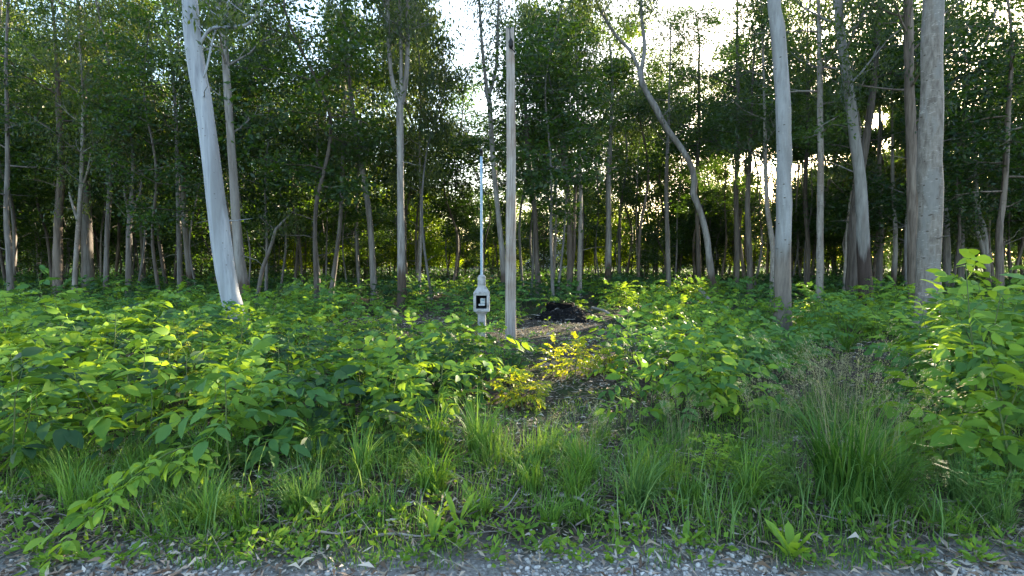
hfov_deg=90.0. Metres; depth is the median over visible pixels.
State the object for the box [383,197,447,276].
understorey tree
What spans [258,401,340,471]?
grass tuft
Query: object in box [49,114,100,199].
eucalyptus tree
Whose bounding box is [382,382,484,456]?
grass tuft
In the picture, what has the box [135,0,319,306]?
eucalyptus tree
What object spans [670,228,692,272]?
understorey tree
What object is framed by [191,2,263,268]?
eucalyptus tree
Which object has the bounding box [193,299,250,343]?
shrub
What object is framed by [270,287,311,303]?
bush
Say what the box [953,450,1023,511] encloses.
fernlike weed
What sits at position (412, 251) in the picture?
understorey tree
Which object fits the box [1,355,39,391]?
sapling
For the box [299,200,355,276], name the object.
understorey tree
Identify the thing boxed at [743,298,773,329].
shrub
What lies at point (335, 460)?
grass tuft
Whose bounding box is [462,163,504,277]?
broadleaf tree
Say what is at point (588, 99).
eucalyptus tree
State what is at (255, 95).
eucalyptus tree
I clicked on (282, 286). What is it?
bush
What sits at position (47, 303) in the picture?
shrub
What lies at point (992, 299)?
shrub
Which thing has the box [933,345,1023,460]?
sapling
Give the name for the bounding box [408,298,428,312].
shrub
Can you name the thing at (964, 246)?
understorey tree
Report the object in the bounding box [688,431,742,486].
fernlike weed
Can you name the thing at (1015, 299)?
sapling
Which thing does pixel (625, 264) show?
understorey tree
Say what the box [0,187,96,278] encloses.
understorey tree
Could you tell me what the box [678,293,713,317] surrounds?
shrub
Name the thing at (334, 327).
shrub
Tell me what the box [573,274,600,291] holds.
bush
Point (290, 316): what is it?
shrub
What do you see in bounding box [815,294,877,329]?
shrub
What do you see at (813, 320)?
sapling
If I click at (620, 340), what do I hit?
sapling
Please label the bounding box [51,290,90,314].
shrub
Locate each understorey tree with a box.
[0,179,53,268]
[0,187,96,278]
[1,201,49,272]
[1,214,33,254]
[17,215,75,271]
[18,212,79,267]
[32,222,80,271]
[65,217,93,275]
[70,225,132,277]
[80,239,122,271]
[93,182,150,274]
[110,226,156,274]
[110,243,123,269]
[124,217,209,276]
[133,218,183,277]
[136,237,172,273]
[138,216,182,274]
[139,201,209,276]
[143,213,202,278]
[147,144,262,283]
[167,188,249,270]
[170,179,251,277]
[229,206,272,277]
[230,206,277,275]
[240,208,262,276]
[241,187,320,291]
[250,225,303,274]
[271,215,312,269]
[280,221,322,277]
[290,188,348,270]
[296,232,321,275]
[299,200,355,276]
[303,202,368,278]
[307,223,348,277]
[317,207,384,282]
[329,182,396,278]
[329,187,395,278]
[330,158,416,269]
[330,202,394,277]
[341,203,396,281]
[352,204,396,274]
[352,211,411,274]
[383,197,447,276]
[388,196,454,279]
[388,206,432,276]
[388,213,437,269]
[425,223,453,271]
[429,206,472,269]
[432,213,462,270]
[444,213,490,278]
[447,202,486,270]
[454,196,518,278]
[470,197,505,266]
[486,207,531,264]
[504,212,547,277]
[504,217,539,274]
[516,195,564,272]
[516,199,566,275]
[521,206,566,272]
[542,209,601,270]
[566,188,625,275]
[566,198,624,272]
[576,206,642,275]
[611,213,633,271]
[611,223,635,272]
[620,159,695,284]
[622,211,672,279]
[625,191,662,276]
[627,226,661,272]
[628,235,661,277]
[643,178,716,279]
[652,188,693,276]
[663,198,732,274]
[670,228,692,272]
[682,243,719,269]
[688,197,733,277]
[704,208,768,276]
[752,210,773,273]
[766,236,824,272]
[792,222,843,277]
[800,174,904,283]
[824,242,843,267]
[825,222,887,270]
[870,225,902,272]
[884,239,902,265]
[885,226,903,269]
[888,194,970,254]
[941,170,1012,270]
[941,194,993,267]
[942,235,992,266]
[971,229,1017,269]
[979,210,1023,278]
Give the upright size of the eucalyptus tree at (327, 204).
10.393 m
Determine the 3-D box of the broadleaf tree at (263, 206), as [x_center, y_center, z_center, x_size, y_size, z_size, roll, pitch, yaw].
[-9.186,-4.425,19.420,5.788,10.448,5.905,-3,5,-44]
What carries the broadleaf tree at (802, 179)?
on the ground at (538, 534)
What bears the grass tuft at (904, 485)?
on the ground at (538, 534)
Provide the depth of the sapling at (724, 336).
5.21 m
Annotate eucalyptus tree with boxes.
[0,0,68,240]
[0,0,75,283]
[0,0,89,292]
[0,0,141,299]
[0,0,151,292]
[0,54,65,275]
[0,85,29,190]
[1,4,146,301]
[2,0,141,286]
[12,84,77,278]
[30,0,166,289]
[35,32,105,261]
[37,169,75,271]
[45,0,168,289]
[47,77,128,279]
[49,0,173,290]
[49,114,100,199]
[57,78,191,296]
[95,0,243,302]
[101,0,225,291]
[118,182,150,273]
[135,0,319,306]
[141,0,263,334]
[162,70,243,292]
[173,0,283,263]
[178,74,273,284]
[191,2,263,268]
[211,0,309,295]
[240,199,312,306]
[244,153,269,267]
[251,22,295,279]
[264,59,365,293]
[266,79,313,276]
[275,0,395,299]
[281,114,315,274]
[285,0,395,301]
[286,159,309,268]
[296,75,359,287]
[299,108,333,273]
[302,1,388,281]
[322,105,376,276]
[329,85,378,291]
[338,0,466,309]
[355,10,443,249]
[365,0,480,295]
[366,4,452,240]
[371,38,466,279]
[378,164,404,275]
[379,79,415,275]
[390,0,482,302]
[406,33,460,276]
[434,119,476,280]
[452,0,532,295]
[472,0,558,285]
[483,0,576,294]
[503,0,612,277]
[515,0,601,292]
[523,2,632,297]
[525,51,579,259]
[552,0,632,264]
[553,1,617,273]
[562,0,719,296]
[572,101,616,273]
[575,18,651,290]
[585,168,612,281]
[586,130,614,229]
[588,87,640,194]
[591,0,667,274]
[604,117,651,268]
[605,87,670,269]
[611,139,650,272]
[619,79,672,220]
[629,6,715,295]
[643,50,685,272]
[669,167,688,274]
[690,68,733,277]
[694,33,771,273]
[705,0,833,302]
[709,0,792,334]
[714,150,740,278]
[715,1,846,237]
[731,147,759,274]
[733,0,889,303]
[753,98,775,278]
[756,0,949,305]
[768,56,828,275]
[770,114,810,260]
[787,0,891,284]
[787,0,903,298]
[791,106,847,283]
[794,0,963,300]
[808,168,836,272]
[823,0,1004,298]
[825,22,917,290]
[835,6,947,293]
[839,91,887,245]
[854,0,904,276]
[873,101,901,275]
[877,44,950,278]
[877,66,953,240]
[880,0,949,328]
[883,117,904,275]
[883,148,904,159]
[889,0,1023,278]
[899,0,1012,293]
[916,0,1023,296]
[972,31,1023,214]
[976,0,1023,95]
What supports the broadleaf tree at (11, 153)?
on the ground at (538, 534)
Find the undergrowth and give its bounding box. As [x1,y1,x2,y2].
[0,259,1019,292]
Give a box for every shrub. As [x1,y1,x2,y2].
[0,290,23,307]
[0,295,61,337]
[0,298,41,336]
[0,298,43,319]
[0,324,52,333]
[1,297,35,318]
[3,289,46,308]
[10,293,43,304]
[14,297,40,318]
[19,307,76,334]
[23,303,88,330]
[38,302,83,331]
[42,301,70,325]
[45,293,86,306]
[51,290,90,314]
[55,300,131,337]
[55,318,120,353]
[56,287,90,305]
[63,306,121,339]
[64,299,112,315]
[80,290,141,318]
[81,302,113,321]
[82,300,150,346]
[98,279,143,310]
[102,301,159,328]
[121,291,156,307]
[122,299,176,329]
[129,281,192,327]
[138,287,169,305]
[141,287,192,322]
[142,301,183,326]
[152,308,225,357]
[157,287,199,314]
[165,313,220,344]
[166,296,217,322]
[184,284,221,306]
[186,302,222,330]
[187,288,218,310]
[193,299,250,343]
[193,310,269,352]
[207,329,267,364]
[220,307,291,357]
[241,284,281,320]
[241,292,274,306]
[242,286,275,320]
[250,309,280,331]
[258,313,328,361]
[260,299,285,319]
[265,314,308,341]
[266,301,321,333]
[269,303,296,320]
[275,303,327,325]
[280,284,318,312]
[280,304,313,321]
[281,318,326,348]
[282,304,332,343]
[287,310,345,336]
[290,282,336,314]
[290,286,339,314]
[294,306,314,322]
[296,316,350,357]
[303,296,349,330]
[306,296,337,324]
[314,297,344,312]
[315,336,350,362]
[319,284,368,317]
[324,315,356,341]
[325,294,363,318]
[327,305,372,335]
[329,330,371,358]
[337,296,362,312]
[346,317,374,342]
[348,306,403,348]
[350,315,379,336]
[359,291,385,314]
[369,309,407,339]
[370,298,400,311]
[371,325,400,351]
[372,300,386,318]
[399,294,427,314]
[400,325,438,341]
[403,321,455,359]
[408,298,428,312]
[411,317,438,350]
[416,315,454,340]
[421,331,464,375]
[427,301,449,316]
[439,307,475,335]
[442,317,484,345]
[445,295,468,313]
[450,300,474,330]
[461,296,495,326]
[462,298,477,316]
[474,317,512,359]
[487,309,519,327]
[489,294,504,317]
[490,296,503,315]
[494,332,537,365]
[499,311,525,325]
[503,303,528,316]
[536,292,559,312]
[574,295,593,311]
[597,299,618,314]
[599,277,638,307]
[601,281,642,307]
[615,285,653,310]
[621,284,639,301]
[629,303,665,327]
[631,314,679,355]
[633,283,675,325]
[639,293,692,321]
[639,295,699,335]
[642,280,681,299]
[649,293,681,317]
[650,293,704,343]
[650,322,695,346]
[651,286,681,310]
[666,297,716,326]
[670,301,701,319]
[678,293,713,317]
[684,306,704,325]
[687,292,720,325]
[690,291,713,314]
[696,327,747,359]
[698,281,753,318]
[700,298,732,325]
[700,298,746,339]
[703,305,758,353]
[712,316,749,335]
[722,292,756,329]
[726,280,773,312]
[734,302,770,328]
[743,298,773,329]
[747,288,802,332]
[754,295,773,323]
[788,290,869,343]
[792,298,808,322]
[792,305,810,324]
[792,309,815,330]
[792,313,821,330]
[795,295,828,310]
[796,309,839,343]
[802,296,848,337]
[806,285,829,311]
[813,292,862,323]
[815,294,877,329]
[818,287,873,333]
[824,285,857,303]
[824,294,856,313]
[839,297,892,332]
[842,300,894,342]
[852,279,886,302]
[853,284,892,311]
[853,297,878,314]
[858,311,887,339]
[868,299,890,322]
[873,277,914,312]
[880,286,914,316]
[880,309,911,335]
[881,274,914,318]
[881,318,911,330]
[887,308,913,330]
[898,294,947,322]
[945,273,1002,299]
[973,300,1023,336]
[975,289,1016,311]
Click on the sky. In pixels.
(445, 6)
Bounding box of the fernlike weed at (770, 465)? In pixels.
[744,442,792,494]
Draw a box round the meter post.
[473,149,489,336]
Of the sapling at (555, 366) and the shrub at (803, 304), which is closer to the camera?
the sapling at (555, 366)
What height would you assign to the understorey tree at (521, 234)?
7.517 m
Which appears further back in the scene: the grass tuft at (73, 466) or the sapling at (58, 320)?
the sapling at (58, 320)
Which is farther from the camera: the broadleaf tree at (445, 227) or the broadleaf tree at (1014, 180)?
the broadleaf tree at (445, 227)
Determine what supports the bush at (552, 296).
on the ground at (538, 534)
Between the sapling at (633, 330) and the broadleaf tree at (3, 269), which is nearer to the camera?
the sapling at (633, 330)
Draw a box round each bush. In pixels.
[0,271,29,284]
[0,275,22,298]
[2,277,61,302]
[2,281,37,297]
[4,269,45,288]
[4,277,51,297]
[4,282,76,304]
[8,283,46,299]
[26,276,48,292]
[29,277,78,296]
[43,277,80,294]
[45,272,80,288]
[50,275,116,302]
[61,277,118,307]
[78,281,151,303]
[80,271,135,292]
[81,270,147,298]
[84,280,135,303]
[104,275,175,303]
[122,276,204,307]
[133,271,162,288]
[149,269,206,294]
[160,274,218,302]
[185,280,218,295]
[191,288,219,305]
[200,273,215,291]
[205,281,255,297]
[250,279,290,297]
[251,276,283,287]
[251,278,285,291]
[251,288,281,306]
[262,273,292,290]
[265,282,308,307]
[268,276,308,297]
[269,282,312,304]
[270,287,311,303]
[276,282,311,299]
[278,270,308,282]
[292,274,344,300]
[304,273,339,284]
[321,286,357,305]
[334,282,358,297]
[336,279,366,298]
[338,277,381,297]
[355,276,396,297]
[355,284,396,302]
[362,273,418,307]
[375,281,433,307]
[377,270,396,287]
[387,275,435,302]
[391,269,415,282]
[392,273,435,293]
[399,286,441,309]
[406,273,440,290]
[426,275,448,285]
[429,286,465,306]
[431,282,455,295]
[437,281,450,288]
[440,278,476,299]
[446,275,471,294]
[447,275,475,288]
[450,278,474,296]
[453,282,498,295]
[455,285,490,303]
[456,267,477,289]
[477,278,516,289]
[487,283,518,299]
[490,274,544,307]
[490,278,521,302]
[490,285,538,309]
[503,273,549,301]
[520,274,549,284]
[521,278,575,300]
[532,290,579,310]
[541,275,576,293]
[542,280,585,301]
[545,271,582,287]
[572,281,612,304]
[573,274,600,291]
[574,274,615,290]
[584,278,611,292]
[590,268,645,298]
[593,283,631,303]
[606,267,650,290]
[607,275,658,297]
[615,281,650,292]
[634,274,662,288]
[637,284,688,308]
[640,279,676,297]
[657,270,694,286]
[659,273,692,283]
[666,278,706,299]
[671,274,724,298]
[676,275,708,292]
[676,278,706,293]
[697,283,736,303]
[703,275,763,305]
[703,281,735,298]
[704,277,745,298]
[715,292,760,309]
[728,276,768,293]
[743,274,769,293]
[754,280,767,297]
[757,281,813,305]
[765,277,828,304]
[792,269,803,287]
[800,274,836,289]
[800,277,842,293]
[805,280,842,295]
[810,284,841,298]
[824,270,888,292]
[873,279,907,301]
[873,280,901,300]
[883,267,903,291]
[897,282,959,293]
[942,285,998,301]
[946,271,993,302]
[965,267,981,281]
[992,278,1023,293]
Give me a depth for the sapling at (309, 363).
5.47 m
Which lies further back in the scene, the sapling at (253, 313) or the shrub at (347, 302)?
the shrub at (347, 302)
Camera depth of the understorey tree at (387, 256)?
41.91 m
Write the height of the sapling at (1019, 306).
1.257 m
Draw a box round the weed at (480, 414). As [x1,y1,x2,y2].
[472,403,501,435]
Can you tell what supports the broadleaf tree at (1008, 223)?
on the ground at (538, 534)
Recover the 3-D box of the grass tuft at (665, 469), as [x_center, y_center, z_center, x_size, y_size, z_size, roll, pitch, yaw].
[1.002,1.139,3.602,0.794,0.575,0.836,-1,3,-10]
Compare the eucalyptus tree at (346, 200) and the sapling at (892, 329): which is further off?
the eucalyptus tree at (346, 200)
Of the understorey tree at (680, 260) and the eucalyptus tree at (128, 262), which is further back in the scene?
the understorey tree at (680, 260)
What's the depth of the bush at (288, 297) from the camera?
15.64 m
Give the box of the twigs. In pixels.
[0,311,1022,553]
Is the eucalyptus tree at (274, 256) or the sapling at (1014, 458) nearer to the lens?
the sapling at (1014, 458)
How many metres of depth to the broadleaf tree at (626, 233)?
44.19 m
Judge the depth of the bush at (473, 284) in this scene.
20.77 m
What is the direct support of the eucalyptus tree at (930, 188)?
on the ground at (538, 534)
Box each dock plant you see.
[197,529,229,548]
[303,494,347,520]
[428,508,456,542]
[446,491,480,525]
[521,537,564,552]
[667,520,710,558]
[764,518,813,558]
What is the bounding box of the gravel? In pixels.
[9,499,1023,575]
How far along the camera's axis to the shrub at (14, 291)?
13.57 m
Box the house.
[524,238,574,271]
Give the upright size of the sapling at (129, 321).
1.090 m
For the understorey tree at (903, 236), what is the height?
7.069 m
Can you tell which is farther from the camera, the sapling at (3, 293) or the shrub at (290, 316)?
the shrub at (290, 316)
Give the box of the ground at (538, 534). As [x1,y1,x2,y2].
[0,260,1023,575]
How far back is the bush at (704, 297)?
18.23 m
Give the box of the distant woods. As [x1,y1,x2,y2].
[5,232,1015,267]
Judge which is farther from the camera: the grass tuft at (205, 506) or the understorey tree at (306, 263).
the understorey tree at (306, 263)
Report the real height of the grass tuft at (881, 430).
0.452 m
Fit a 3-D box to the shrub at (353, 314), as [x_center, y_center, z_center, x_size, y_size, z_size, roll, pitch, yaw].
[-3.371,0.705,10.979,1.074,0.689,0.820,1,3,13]
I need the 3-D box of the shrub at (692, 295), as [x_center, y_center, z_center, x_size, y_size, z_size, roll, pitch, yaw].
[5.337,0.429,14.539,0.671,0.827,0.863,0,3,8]
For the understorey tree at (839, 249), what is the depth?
32.17 m
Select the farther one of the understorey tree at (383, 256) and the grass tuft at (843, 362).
the understorey tree at (383, 256)
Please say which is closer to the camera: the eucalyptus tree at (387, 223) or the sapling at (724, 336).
the sapling at (724, 336)
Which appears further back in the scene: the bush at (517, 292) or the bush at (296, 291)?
the bush at (296, 291)
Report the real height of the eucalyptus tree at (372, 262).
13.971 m
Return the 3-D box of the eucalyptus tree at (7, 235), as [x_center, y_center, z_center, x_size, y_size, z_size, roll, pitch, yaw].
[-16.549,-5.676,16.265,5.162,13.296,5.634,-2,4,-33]
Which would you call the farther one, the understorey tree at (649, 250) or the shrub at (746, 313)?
the understorey tree at (649, 250)
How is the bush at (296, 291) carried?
on the ground at (538, 534)
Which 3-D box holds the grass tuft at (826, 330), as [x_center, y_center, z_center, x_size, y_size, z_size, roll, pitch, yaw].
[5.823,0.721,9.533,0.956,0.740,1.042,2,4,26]
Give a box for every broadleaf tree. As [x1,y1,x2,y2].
[0,26,78,282]
[0,30,112,286]
[0,80,48,209]
[13,59,103,281]
[32,29,163,286]
[34,73,190,213]
[41,185,124,272]
[47,0,243,291]
[50,163,163,274]
[62,0,232,284]
[66,104,171,281]
[91,80,222,285]
[164,0,410,302]
[175,40,342,297]
[175,175,208,277]
[214,14,347,280]
[225,109,299,259]
[243,162,305,271]
[250,38,358,286]
[269,118,373,279]
[283,34,426,295]
[302,166,361,247]
[322,0,501,293]
[363,106,426,276]
[405,135,442,272]
[407,110,502,267]
[408,61,503,284]
[425,79,497,283]
[427,126,477,276]
[439,149,491,273]
[445,113,505,274]
[448,129,494,251]
[454,20,575,297]
[459,0,637,302]
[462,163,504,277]
[470,122,526,274]
[473,134,536,251]
[484,114,578,274]
[498,13,624,296]
[516,142,585,280]
[542,153,605,236]
[557,124,647,278]
[559,165,605,276]
[584,12,708,284]
[585,60,686,276]
[586,185,627,261]
[599,138,648,272]
[604,102,711,278]
[605,60,710,279]
[616,155,649,259]
[630,79,700,273]
[631,120,722,277]
[632,156,687,279]
[634,0,768,287]
[646,79,751,283]
[652,0,816,291]
[660,150,726,263]
[662,146,730,265]
[669,89,732,240]
[679,113,733,279]
[684,27,815,288]
[686,158,743,274]
[693,98,735,277]
[698,8,815,300]
[700,163,741,275]
[701,71,796,263]
[702,153,763,276]
[704,164,770,258]
[709,80,833,287]
[710,151,763,274]
[714,152,743,261]
[722,200,753,275]
[734,0,880,293]
[739,171,772,273]
[743,76,816,248]
[750,157,775,272]
[755,106,826,244]
[756,140,826,245]
[761,137,850,285]
[763,152,850,278]
[768,164,826,272]
[774,95,841,278]
[792,77,899,261]
[793,131,848,279]
[793,153,852,254]
[794,123,848,277]
[795,163,836,277]
[796,105,898,238]
[799,165,848,276]
[814,117,904,227]
[814,173,842,273]
[825,0,1023,302]
[834,125,904,267]
[835,65,905,277]
[843,115,905,278]
[844,0,1023,204]
[883,7,1023,286]
[943,0,1023,302]
[945,26,1023,284]
[952,102,1023,255]
[967,73,1023,283]
[968,45,1023,273]
[983,104,1023,214]
[985,0,1023,160]
[990,36,1023,194]
[991,120,1023,274]
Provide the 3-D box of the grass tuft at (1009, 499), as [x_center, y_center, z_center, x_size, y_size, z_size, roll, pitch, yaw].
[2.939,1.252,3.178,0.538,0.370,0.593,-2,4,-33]
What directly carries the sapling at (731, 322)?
on the ground at (538, 534)
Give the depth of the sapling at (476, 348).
6.41 m
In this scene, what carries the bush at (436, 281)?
on the ground at (538, 534)
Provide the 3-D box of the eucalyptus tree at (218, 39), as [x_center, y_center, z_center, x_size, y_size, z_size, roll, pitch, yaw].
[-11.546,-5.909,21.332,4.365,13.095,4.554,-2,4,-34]
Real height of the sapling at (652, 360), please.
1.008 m
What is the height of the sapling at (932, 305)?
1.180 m
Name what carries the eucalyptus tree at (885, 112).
on the ground at (538, 534)
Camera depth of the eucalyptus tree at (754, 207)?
36.86 m
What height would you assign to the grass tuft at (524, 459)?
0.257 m
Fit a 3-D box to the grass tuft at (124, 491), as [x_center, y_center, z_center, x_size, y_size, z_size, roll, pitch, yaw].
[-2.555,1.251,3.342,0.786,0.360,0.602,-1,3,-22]
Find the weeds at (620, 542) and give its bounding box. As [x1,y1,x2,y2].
[0,326,1023,575]
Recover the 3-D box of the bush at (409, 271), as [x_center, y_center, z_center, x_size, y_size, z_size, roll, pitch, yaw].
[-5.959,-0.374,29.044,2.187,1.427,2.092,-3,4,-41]
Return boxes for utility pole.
[505,26,517,339]
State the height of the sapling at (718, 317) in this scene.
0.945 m
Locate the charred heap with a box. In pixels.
[528,302,603,322]
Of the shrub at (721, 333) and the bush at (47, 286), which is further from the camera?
the bush at (47, 286)
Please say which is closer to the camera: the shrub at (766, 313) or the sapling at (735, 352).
the sapling at (735, 352)
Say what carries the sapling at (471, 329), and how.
on the ground at (538, 534)
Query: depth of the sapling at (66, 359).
5.61 m
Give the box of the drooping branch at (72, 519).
[23,445,220,575]
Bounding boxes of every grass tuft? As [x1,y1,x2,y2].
[0,409,90,471]
[0,438,70,481]
[16,440,111,496]
[17,471,75,501]
[21,434,122,494]
[32,446,130,516]
[47,453,179,512]
[82,431,97,449]
[99,437,167,480]
[103,422,178,469]
[133,449,187,494]
[137,483,169,503]
[139,463,249,530]
[144,467,233,521]
[154,419,211,456]
[155,457,261,536]
[160,397,266,477]
[193,476,258,523]
[195,486,276,534]
[212,434,246,467]
[228,411,268,445]
[247,441,346,517]
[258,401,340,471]
[263,466,337,518]
[290,430,350,470]
[317,409,403,483]
[359,417,440,482]
[375,406,483,495]
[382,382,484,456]
[396,459,449,495]
[429,380,533,457]
[455,472,509,520]
[462,413,521,468]
[494,431,538,468]
[497,440,551,494]
[514,406,581,464]
[527,482,583,528]
[529,403,627,492]
[542,450,612,504]
[542,473,609,527]
[545,449,585,481]
[550,421,596,462]
[551,397,619,477]
[584,413,616,445]
[588,431,696,516]
[595,399,725,497]
[607,423,706,479]
[622,448,679,495]
[649,380,718,456]
[666,460,721,505]
[706,436,805,506]
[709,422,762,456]
[719,418,785,481]
[737,366,806,451]
[740,306,979,516]
[755,453,810,494]
[762,349,852,426]
[766,437,809,472]
[769,456,828,504]
[778,351,891,435]
[788,329,818,359]
[788,351,996,519]
[795,332,863,408]
[811,311,846,345]
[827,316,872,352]
[827,407,919,462]
[828,407,875,440]
[831,346,920,419]
[844,411,923,456]
[853,379,984,483]
[861,302,907,335]
[864,438,941,492]
[899,437,1018,502]
[904,487,988,540]
[928,461,1023,521]
[954,420,1023,493]
[954,469,1023,532]
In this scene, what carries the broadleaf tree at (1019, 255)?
on the ground at (538, 534)
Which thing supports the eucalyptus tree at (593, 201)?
on the ground at (538, 534)
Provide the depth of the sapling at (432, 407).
5.40 m
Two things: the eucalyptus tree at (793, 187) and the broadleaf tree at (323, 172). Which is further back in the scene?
the eucalyptus tree at (793, 187)
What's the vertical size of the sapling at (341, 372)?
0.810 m
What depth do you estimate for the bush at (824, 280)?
25.07 m
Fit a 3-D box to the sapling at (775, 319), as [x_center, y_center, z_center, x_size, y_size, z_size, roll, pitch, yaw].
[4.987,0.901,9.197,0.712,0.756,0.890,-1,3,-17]
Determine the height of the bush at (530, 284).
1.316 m
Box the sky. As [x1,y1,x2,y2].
[0,0,1023,258]
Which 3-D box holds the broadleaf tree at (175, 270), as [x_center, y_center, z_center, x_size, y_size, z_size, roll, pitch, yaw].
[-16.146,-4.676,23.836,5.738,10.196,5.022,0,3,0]
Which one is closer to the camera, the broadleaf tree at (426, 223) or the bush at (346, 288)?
the bush at (346, 288)
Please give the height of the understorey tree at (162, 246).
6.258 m
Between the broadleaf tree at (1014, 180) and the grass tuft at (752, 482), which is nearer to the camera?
the grass tuft at (752, 482)
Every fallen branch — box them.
[376,531,449,536]
[495,487,519,513]
[556,479,613,512]
[591,306,615,319]
[698,288,715,311]
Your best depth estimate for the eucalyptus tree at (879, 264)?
21.74 m
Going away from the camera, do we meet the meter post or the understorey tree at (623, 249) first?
the meter post
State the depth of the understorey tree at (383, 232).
35.98 m
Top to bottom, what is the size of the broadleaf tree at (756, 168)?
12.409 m
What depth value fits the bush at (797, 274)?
27.04 m
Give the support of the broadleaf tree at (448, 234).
on the ground at (538, 534)
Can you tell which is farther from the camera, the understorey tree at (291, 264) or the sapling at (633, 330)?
the understorey tree at (291, 264)
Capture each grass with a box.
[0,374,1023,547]
[0,390,1023,570]
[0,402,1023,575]
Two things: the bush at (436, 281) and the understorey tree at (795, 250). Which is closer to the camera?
the bush at (436, 281)
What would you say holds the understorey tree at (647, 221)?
on the ground at (538, 534)
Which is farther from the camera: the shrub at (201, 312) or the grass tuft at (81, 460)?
the shrub at (201, 312)
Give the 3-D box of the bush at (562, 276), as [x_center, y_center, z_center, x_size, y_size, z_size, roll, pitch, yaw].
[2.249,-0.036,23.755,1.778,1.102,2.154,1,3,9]
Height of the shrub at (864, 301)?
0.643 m
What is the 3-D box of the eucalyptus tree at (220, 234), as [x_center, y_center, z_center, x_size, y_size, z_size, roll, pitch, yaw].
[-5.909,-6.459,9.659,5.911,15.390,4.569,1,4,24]
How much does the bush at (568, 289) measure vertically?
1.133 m
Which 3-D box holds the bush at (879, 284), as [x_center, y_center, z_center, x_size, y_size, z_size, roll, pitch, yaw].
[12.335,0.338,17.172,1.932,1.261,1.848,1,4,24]
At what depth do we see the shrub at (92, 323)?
8.60 m
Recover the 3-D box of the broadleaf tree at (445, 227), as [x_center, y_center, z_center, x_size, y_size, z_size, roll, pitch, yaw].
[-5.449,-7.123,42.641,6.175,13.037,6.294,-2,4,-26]
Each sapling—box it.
[0,265,95,368]
[0,291,11,349]
[0,291,45,364]
[0,311,60,416]
[0,316,66,361]
[0,316,66,378]
[0,317,40,389]
[0,317,71,380]
[0,326,66,410]
[0,330,81,421]
[0,333,11,376]
[0,346,91,487]
[0,347,40,441]
[0,351,82,431]
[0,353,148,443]
[0,357,185,470]
[0,371,133,461]
[0,381,97,484]
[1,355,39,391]
[2,315,120,415]
[4,315,45,355]
[5,334,124,418]
[18,321,87,399]
[20,312,99,376]
[27,305,130,385]
[34,288,90,364]
[35,339,107,375]
[54,331,138,377]
[62,301,166,403]
[63,303,178,378]
[64,357,161,417]
[67,303,143,358]
[69,339,176,405]
[78,365,207,467]
[83,333,178,447]
[93,329,145,380]
[98,334,217,429]
[102,335,205,423]
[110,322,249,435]
[116,300,191,374]
[121,309,195,381]
[122,315,211,401]
[132,310,226,413]
[135,305,215,367]
[142,335,310,502]
[148,325,231,385]
[149,372,265,466]
[152,290,240,374]
[154,364,231,420]
[155,322,220,392]
[177,330,244,378]
[178,345,258,402]
[192,333,283,425]
[192,355,311,452]
[199,334,313,427]
[200,301,247,333]
[201,301,276,377]
[201,336,292,410]
[203,370,292,465]
[207,315,260,372]
[227,298,268,341]
[229,345,335,418]
[231,367,309,440]
[232,304,278,336]
[232,316,312,387]
[234,283,301,369]
[245,314,289,349]
[245,329,306,371]
[245,387,337,469]
[247,365,365,452]
[249,324,324,397]
[262,343,320,378]
[266,332,336,392]
[267,351,356,408]
[279,392,421,462]
[290,369,372,433]
[300,342,348,379]
[301,322,350,370]
[304,346,365,394]
[315,342,381,377]
[317,360,391,441]
[325,336,399,390]
[328,334,427,417]
[332,341,393,384]
[337,347,431,442]
[350,308,426,380]
[350,331,421,388]
[350,399,464,467]
[361,353,434,407]
[364,333,458,428]
[365,338,412,378]
[381,307,446,375]
[394,354,487,427]
[395,343,467,400]
[409,345,476,400]
[415,313,488,383]
[422,339,479,385]
[422,359,476,415]
[429,327,495,397]
[437,341,497,391]
[438,361,518,409]
[445,321,501,380]
[459,328,532,391]
[466,333,528,382]
[486,365,530,404]
[498,362,552,413]
[512,369,552,403]
[530,340,549,354]
[533,332,571,376]
[542,317,556,331]
[554,331,592,380]
[558,321,572,334]
[566,343,607,375]
[578,314,638,367]
[586,303,673,401]
[589,364,681,451]
[592,335,632,372]
[600,319,665,382]
[610,316,656,363]
[629,330,678,392]
[635,319,696,365]
[637,326,675,376]
[639,324,698,399]
[650,358,740,446]
[654,323,746,417]
[655,321,713,374]
[659,341,740,417]
[661,310,712,362]
[671,316,739,393]
[674,310,725,361]
[674,343,749,413]
[680,325,742,376]
[695,333,765,389]
[695,344,745,400]
[696,362,804,443]
[697,310,741,361]
[711,336,811,418]
[713,310,770,363]
[716,324,778,394]
[717,329,782,376]
[718,311,771,364]
[738,331,798,372]
[740,322,788,352]
[742,309,774,351]
[745,326,801,373]
[749,315,782,350]
[751,324,823,383]
[757,328,799,359]
[763,316,813,351]
[772,333,832,370]
[779,326,834,378]
[792,319,837,349]
[794,323,854,357]
[849,328,970,424]
[857,371,1019,476]
[865,302,916,357]
[866,300,955,418]
[875,301,936,366]
[878,324,954,388]
[889,288,993,390]
[889,309,975,413]
[890,377,1023,490]
[891,302,1023,396]
[891,308,964,374]
[892,294,944,354]
[899,279,1023,404]
[900,304,970,353]
[906,295,1023,428]
[908,338,1023,487]
[910,309,971,369]
[911,249,1023,441]
[913,320,1023,466]
[921,298,991,351]
[922,295,1023,392]
[925,292,988,352]
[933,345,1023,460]
[934,272,1023,406]
[941,280,1014,390]
[949,273,1023,427]
[966,284,1023,356]
[978,265,1023,361]
[981,323,1023,409]
[991,302,1023,401]
[992,366,1023,462]
[1001,288,1023,355]
[1011,296,1023,303]
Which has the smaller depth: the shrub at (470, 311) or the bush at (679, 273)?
the shrub at (470, 311)
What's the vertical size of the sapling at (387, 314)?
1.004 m

